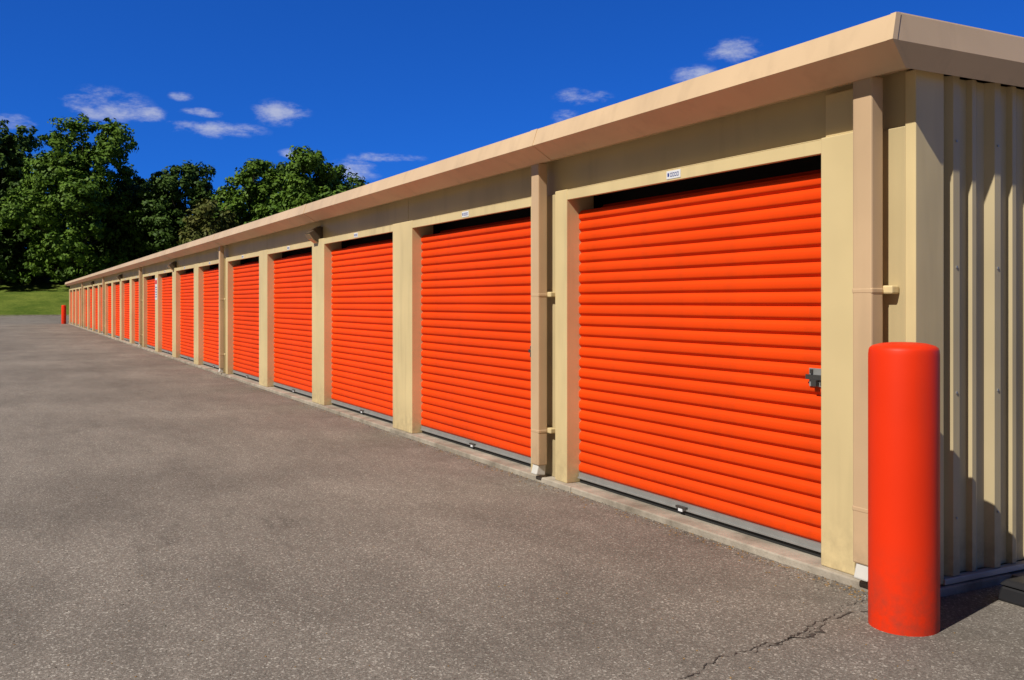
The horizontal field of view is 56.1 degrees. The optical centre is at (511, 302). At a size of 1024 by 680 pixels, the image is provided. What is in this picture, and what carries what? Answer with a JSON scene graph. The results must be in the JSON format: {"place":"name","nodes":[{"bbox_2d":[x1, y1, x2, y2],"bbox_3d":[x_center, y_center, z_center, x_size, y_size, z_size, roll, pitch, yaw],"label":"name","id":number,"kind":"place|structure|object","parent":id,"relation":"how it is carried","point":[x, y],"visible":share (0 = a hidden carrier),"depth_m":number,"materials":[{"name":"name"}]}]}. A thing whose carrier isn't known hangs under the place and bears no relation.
{"place":"outdoors","nodes":[
{"label":"outdoors","id":0,"kind":"place"},
{"bbox_2d":[0,275,74,314],"bbox_3d":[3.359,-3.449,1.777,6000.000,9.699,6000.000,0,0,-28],"label":"grass ground","id":1,"kind":"structure","parent":0,"point":[44,296],"depth_m":107.93,"materials":[{"name":"green plant"}]},
{"bbox_2d":[0,119,49,283],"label":"deciduous tree","id":2,"kind":"object","parent":1,"relation":"on","point":[14,148],"visible":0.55,"depth_m":120.82,"materials":[{"name":"green plant"}]},
{"bbox_2d":[0,113,155,283],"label":"deciduous tree","id":3,"kind":"object","parent":1,"relation":"on","point":[79,188],"visible":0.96,"depth_m":113.95,"materials":[{"name":"green plant"}]},
{"bbox_2d":[0,200,240,282],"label":"shrub thicket","id":4,"kind":"object","parent":1,"relation":"on","point":[16,260],"visible":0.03,"depth_m":122.48,"materials":[{"name":"green plant"}]},
{"bbox_2d":[86,178,177,266],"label":"deciduous tree","id":5,"kind":"object","parent":1,"relation":"on","point":[133,198],"visible":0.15,"depth_m":122.69,"materials":[{"name":"green plant"}]},
{"bbox_2d":[132,160,238,255],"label":"deciduous tree","id":6,"kind":"object","parent":1,"relation":"on","point":[169,212],"visible":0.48,"depth_m":117.56,"materials":[{"name":"green plant"}]},
{"bbox_2d":[176,197,240,243],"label":"deciduous tree","id":7,"kind":"object","parent":1,"relation":"on","point":[203,225],"visible":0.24,"depth_m":104.56,"materials":[{"name":"green plant"}]},
{"bbox_2d":[208,158,288,224],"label":"deciduous tree","id":8,"kind":"object","parent":1,"relation":"on","point":[252,193],"visible":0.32,"depth_m":112.44,"materials":[{"name":"green plant"}]},
{"bbox_2d":[239,161,290,217],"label":"deciduous tree","id":9,"kind":"object","parent":1,"relation":"on","point":[280,165],"visible":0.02,"depth_m":120.70,"materials":[{"name":"green plant"}]},
{"bbox_2d":[253,145,353,218],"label":"deciduous tree","id":10,"kind":"object","parent":1,"relation":"on","point":[302,186],"visible":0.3,"depth_m":105.76,"materials":[{"name":"green plant"}]},
{"bbox_2d":[345,173,368,187],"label":"deciduous tree","id":11,"kind":"object","parent":1,"relation":"on","point":[357,182],"visible":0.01,"depth_m":131.65,"materials":[{"name":"green plant"}]},
{"bbox_2d":[0,316,1023,679],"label":"asphalt pavement","id":12,"kind":"structure","parent":0,"point":[230,476],"depth_m":4.98,"materials":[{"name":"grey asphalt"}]},
{"bbox_2d":[0,315,68,315],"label":"kerb","id":13,"kind":"structure","parent":12,"relation":"on","point":[32,315],"depth_m":97.64,"materials":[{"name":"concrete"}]},
{"bbox_2d":[61,305,65,323],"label":"safety bollard","id":14,"kind":"object","parent":12,"relation":"on","point":[63,314],"visible":0.98,"depth_m":61.62,"materials":[{"name":"paint"}]},
{"bbox_2d":[68,323,1011,596],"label":"concrete slab","id":15,"kind":"structure","parent":12,"relation":"on","point":[784,555],"depth_m":6.24,"materials":[{"name":"grey concrete"}]},
{"bbox_2d":[69,88,904,574],"bbox_3d":[-13.161,0.140,32.995,0.240,2.400,64.417,0,0,-28],"label":"door pier","id":16,"kind":"structure","parent":15,"relation":"on","point":[563,336],"depth_m":7.14,"materials":[{"name":"beige metal"}]},
{"bbox_2d":[78,291,78,323],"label":"rollup door","id":17,"kind":"structure","parent":16,"relation":"attached to","point":[78,307],"depth_m":55.20,"materials":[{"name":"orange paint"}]},
{"bbox_2d":[86,289,86,326],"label":"rollup door","id":18,"kind":"structure","parent":16,"relation":"attached to","point":[86,307],"depth_m":49.94,"materials":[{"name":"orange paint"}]},
{"bbox_2d":[90,288,91,327],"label":"rollup door","id":19,"kind":"structure","parent":16,"relation":"attached to","point":[91,307],"depth_m":47.13,"materials":[{"name":"orange paint"}]},
{"bbox_2d":[96,288,97,329],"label":"rollup door","id":20,"kind":"structure","parent":16,"relation":"attached to","point":[96,308],"depth_m":44.30,"materials":[{"name":"orange paint"}]},
{"bbox_2d":[108,286,110,333],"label":"rollup door","id":21,"kind":"structure","parent":16,"relation":"attached to","point":[109,309],"depth_m":39.00,"materials":[{"name":"orange paint"}]},
{"bbox_2d":[116,284,119,335],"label":"rollup door","id":22,"kind":"structure","parent":16,"relation":"attached to","point":[117,309],"depth_m":36.07,"materials":[{"name":"orange paint"}]},
{"bbox_2d":[124,282,129,338],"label":"rollup door","id":23,"kind":"structure","parent":16,"relation":"attached to","point":[127,310],"depth_m":33.37,"materials":[{"name":"orange paint"}]},
{"bbox_2d":[135,281,138,341],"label":"rollup door","id":24,"kind":"structure","parent":16,"relation":"attached to","point":[137,311],"depth_m":30.94,"materials":[{"name":"orange paint"}]},
{"bbox_2d":[147,278,154,346],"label":"rollup door","id":25,"kind":"structure","parent":16,"relation":"attached to","point":[151,312],"depth_m":27.98,"materials":[{"name":"orange paint"}]},
{"bbox_2d":[155,278,156,299],"bbox_3d":[-9.726,-0.370,26.238,0.006,0.600,0.400,0,0,-28],"label":"warning sign","id":26,"kind":"object","parent":16,"relation":"attached to","point":[155,288],"visible":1,"depth_m":26.25,"materials":[{"name":"white"}]},
{"bbox_2d":[162,275,171,351],"bbox_3d":[-8.808,0.264,24.970,0.220,2.003,2.500,0,0,-28],"label":"rollup door","id":27,"kind":"structure","parent":16,"relation":"attached to","point":[167,313],"depth_m":25.23,"materials":[{"name":"orange paint"}]},
{"bbox_2d":[180,272,193,357],"bbox_3d":[-7.380,0.264,22.275,0.220,2.003,2.500,0,0,-28],"label":"rollup door","id":28,"kind":"structure","parent":16,"relation":"attached to","point":[187,314],"depth_m":22.46,"materials":[{"name":"orange paint"}]},
{"bbox_2d":[203,267,218,364],"bbox_3d":[-5.952,0.264,19.580,0.220,2.003,2.500,0,0,-28],"label":"rollup door","id":29,"kind":"structure","parent":16,"relation":"attached to","point":[211,316],"depth_m":19.85,"materials":[{"name":"orange paint"}]},
{"bbox_2d":[233,261,258,376],"bbox_3d":[-4.528,0.264,16.882,0.220,2.003,2.500,0,0,-28],"label":"rollup door","id":30,"kind":"structure","parent":16,"relation":"attached to","point":[246,317],"depth_m":16.97,"materials":[{"name":"orange paint"}]},
{"bbox_2d":[274,252,311,392],"bbox_3d":[-3.102,0.264,14.187,0.220,2.003,2.500,0,0,-28],"label":"rollup door","id":31,"kind":"structure","parent":16,"relation":"attached to","point":[293,321],"depth_m":14.21,"materials":[{"name":"orange paint"}]},
{"bbox_2d":[331,239,392,416],"bbox_3d":[-1.678,0.264,11.489,0.220,2.003,2.500,0,0,-28],"label":"rollup door","id":32,"kind":"structure","parent":16,"relation":"attached to","point":[362,329],"depth_m":11.43,"materials":[{"name":"orange paint"}]},
{"bbox_2d":[421,217,530,456],"bbox_3d":[-0.252,0.264,8.793,0.220,2.003,2.500,0,0,-28],"label":"rollup door","id":33,"kind":"structure","parent":16,"relation":"attached to","point":[476,332],"depth_m":8.66,"materials":[{"name":"orange paint"}]},
{"bbox_2d":[81,76,898,581],"bbox_3d":[-10.432,0.130,27.530,0.141,2.389,52.144,0,0,-28],"label":"downspout","id":34,"kind":"object","parent":16,"relation":"attached to","point":[869,288],"visible":0.94,"depth_m":4.57,"materials":[{"name":"paint"}]},
{"bbox_2d":[579,169,820,541],"bbox_3d":[1.179,0.264,6.100,0.220,2.003,2.500,0,0,-28],"label":"rollup door","id":35,"kind":"structure","parent":16,"relation":"attached to","point":[700,332],"depth_m":5.83,"materials":[{"name":"orange paint"}]},
{"bbox_2d":[71,169,820,557],"bbox_3d":[-13.218,0.259,32.988,0.132,2.162,63.480,0,0,-28],"label":"door hardware","id":36,"kind":"object","parent":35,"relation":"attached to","point":[759,531],"depth_m":6.40,"materials":[{"name":"silver metal"}]},
{"bbox_2d":[905,69,943,584],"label":"corner trim","id":37,"kind":"structure","parent":15,"relation":"on","point":[924,206],"depth_m":4.48,"materials":[{"name":"beige paint"}]},
{"bbox_2d":[684,599,867,677],"bbox_3d":[1.153,1.377,3.966,1.408,0.001,0.145,0,0,-42],"label":"asphalt crack","id":38,"kind":"object","parent":12,"relation":"on","point":[810,634],"visible":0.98,"depth_m":3.96,"materials":[{"name":"black asphalt"}]},
{"bbox_2d":[868,342,939,636],"bbox_3d":[1.675,0.825,4.105,0.286,1.311,0.286,0,0,-28],"label":"safety bollard","id":39,"kind":"object","parent":12,"relation":"on","point":[903,488],"visible":0.97,"depth_m":3.98,"materials":[{"name":"metal"}]},
{"bbox_2d":[998,576,1023,606],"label":"rodent bait station","id":40,"kind":"object","parent":12,"relation":"on","point":[1011,590],"visible":1,"depth_m":4.40,"materials":[{"name":"black plastic"}]},
{"bbox_2d":[1007,569,1023,577],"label":"foundation","id":41,"kind":"object","parent":12,"relation":"on","point":[1017,573],"visible":0.09,"depth_m":4.76,"materials":[{"name":"concrete"}]},
{"bbox_2d":[942,560,1023,584],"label":"base flashing","id":42,"kind":"object","parent":41,"relation":"on","point":[983,572],"visible":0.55,"depth_m":4.66,"materials":[{"name":"grey metal"}]},
{"bbox_2d":[944,76,1023,575],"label":"ribbed wall","id":43,"kind":"structure","parent":41,"relation":"on","point":[983,328],"depth_m":4.72,"materials":[{"name":"metal"}]},
{"bbox_2d":[70,70,909,288],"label":"wall","id":44,"kind":"structure","parent":43,"relation":"attached to","point":[792,121],"depth_m":6.65,"materials":[{"name":"beige paint"}]},
{"bbox_2d":[168,261,176,270],"bbox_3d":[-8.345,-0.895,23.552,0.206,0.236,0.200,0,0,-28],"label":"wall lamp","id":45,"kind":"object","parent":44,"relation":"attached to","point":[172,265],"visible":0.92,"depth_m":23.48,"materials":[{"name":"brown metal"}]},
{"bbox_2d":[305,226,322,243],"bbox_3d":[-2.639,-0.895,12.768,0.206,0.236,0.200,0,0,-28],"label":"wall lamp","id":46,"kind":"object","parent":44,"relation":"attached to","point":[314,235],"visible":0.9,"depth_m":12.70,"materials":[{"name":"brown metal"}]},
{"bbox_2d":[70,139,820,289],"bbox_3d":[-13.249,-0.797,32.972,0.054,0.075,63.502,0,0,-28],"label":"door header","id":47,"kind":"object","parent":44,"relation":"attached to","point":[786,153],"depth_m":6.55},
{"bbox_2d":[65,12,1023,285],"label":"fascia gutter","id":48,"kind":"object","parent":43,"relation":"on","point":[847,56],"visible":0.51,"depth_m":5.38,"materials":[{"name":"beige metal"}]},
{"bbox_2d":[72,129,550,283],"bbox_3d":[-12.642,-1.164,31.381,0.166,0.226,55.000,0,0,-28],"label":"fascia splice","id":49,"kind":"object","parent":48,"relation":"attached to","point":[535,151],"visible":1,"depth_m":7.12,"materials":[{"name":"beige metal"}]},
{"bbox_2d":[887,12,909,68],"bbox_3d":[1.717,-1.165,4.264,0.200,0.224,0.039,0,0,-50],"label":"fascia corner cap","id":50,"kind":"object","parent":48,"relation":"attached to","point":[894,44],"visible":1,"depth_m":4.22,"materials":[{"name":"beige metal"}]},
{"bbox_2d":[956,140,998,518],"bbox_3d":[4.004,0.130,5.577,4.266,1.810,0.004,0,0,-28],"label":"panel screw","id":51,"kind":"object","parent":43,"relation":"attached to","point":[997,389],"visible":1,"depth_m":4.58,"materials":[{"name":"metal"}]},
{"bbox_2d":[0,0,1023,207],"label":"sky","id":52,"kind":"structure","parent":0,"point":[384,89],"materials":[{"name":"blue"}]}
]}

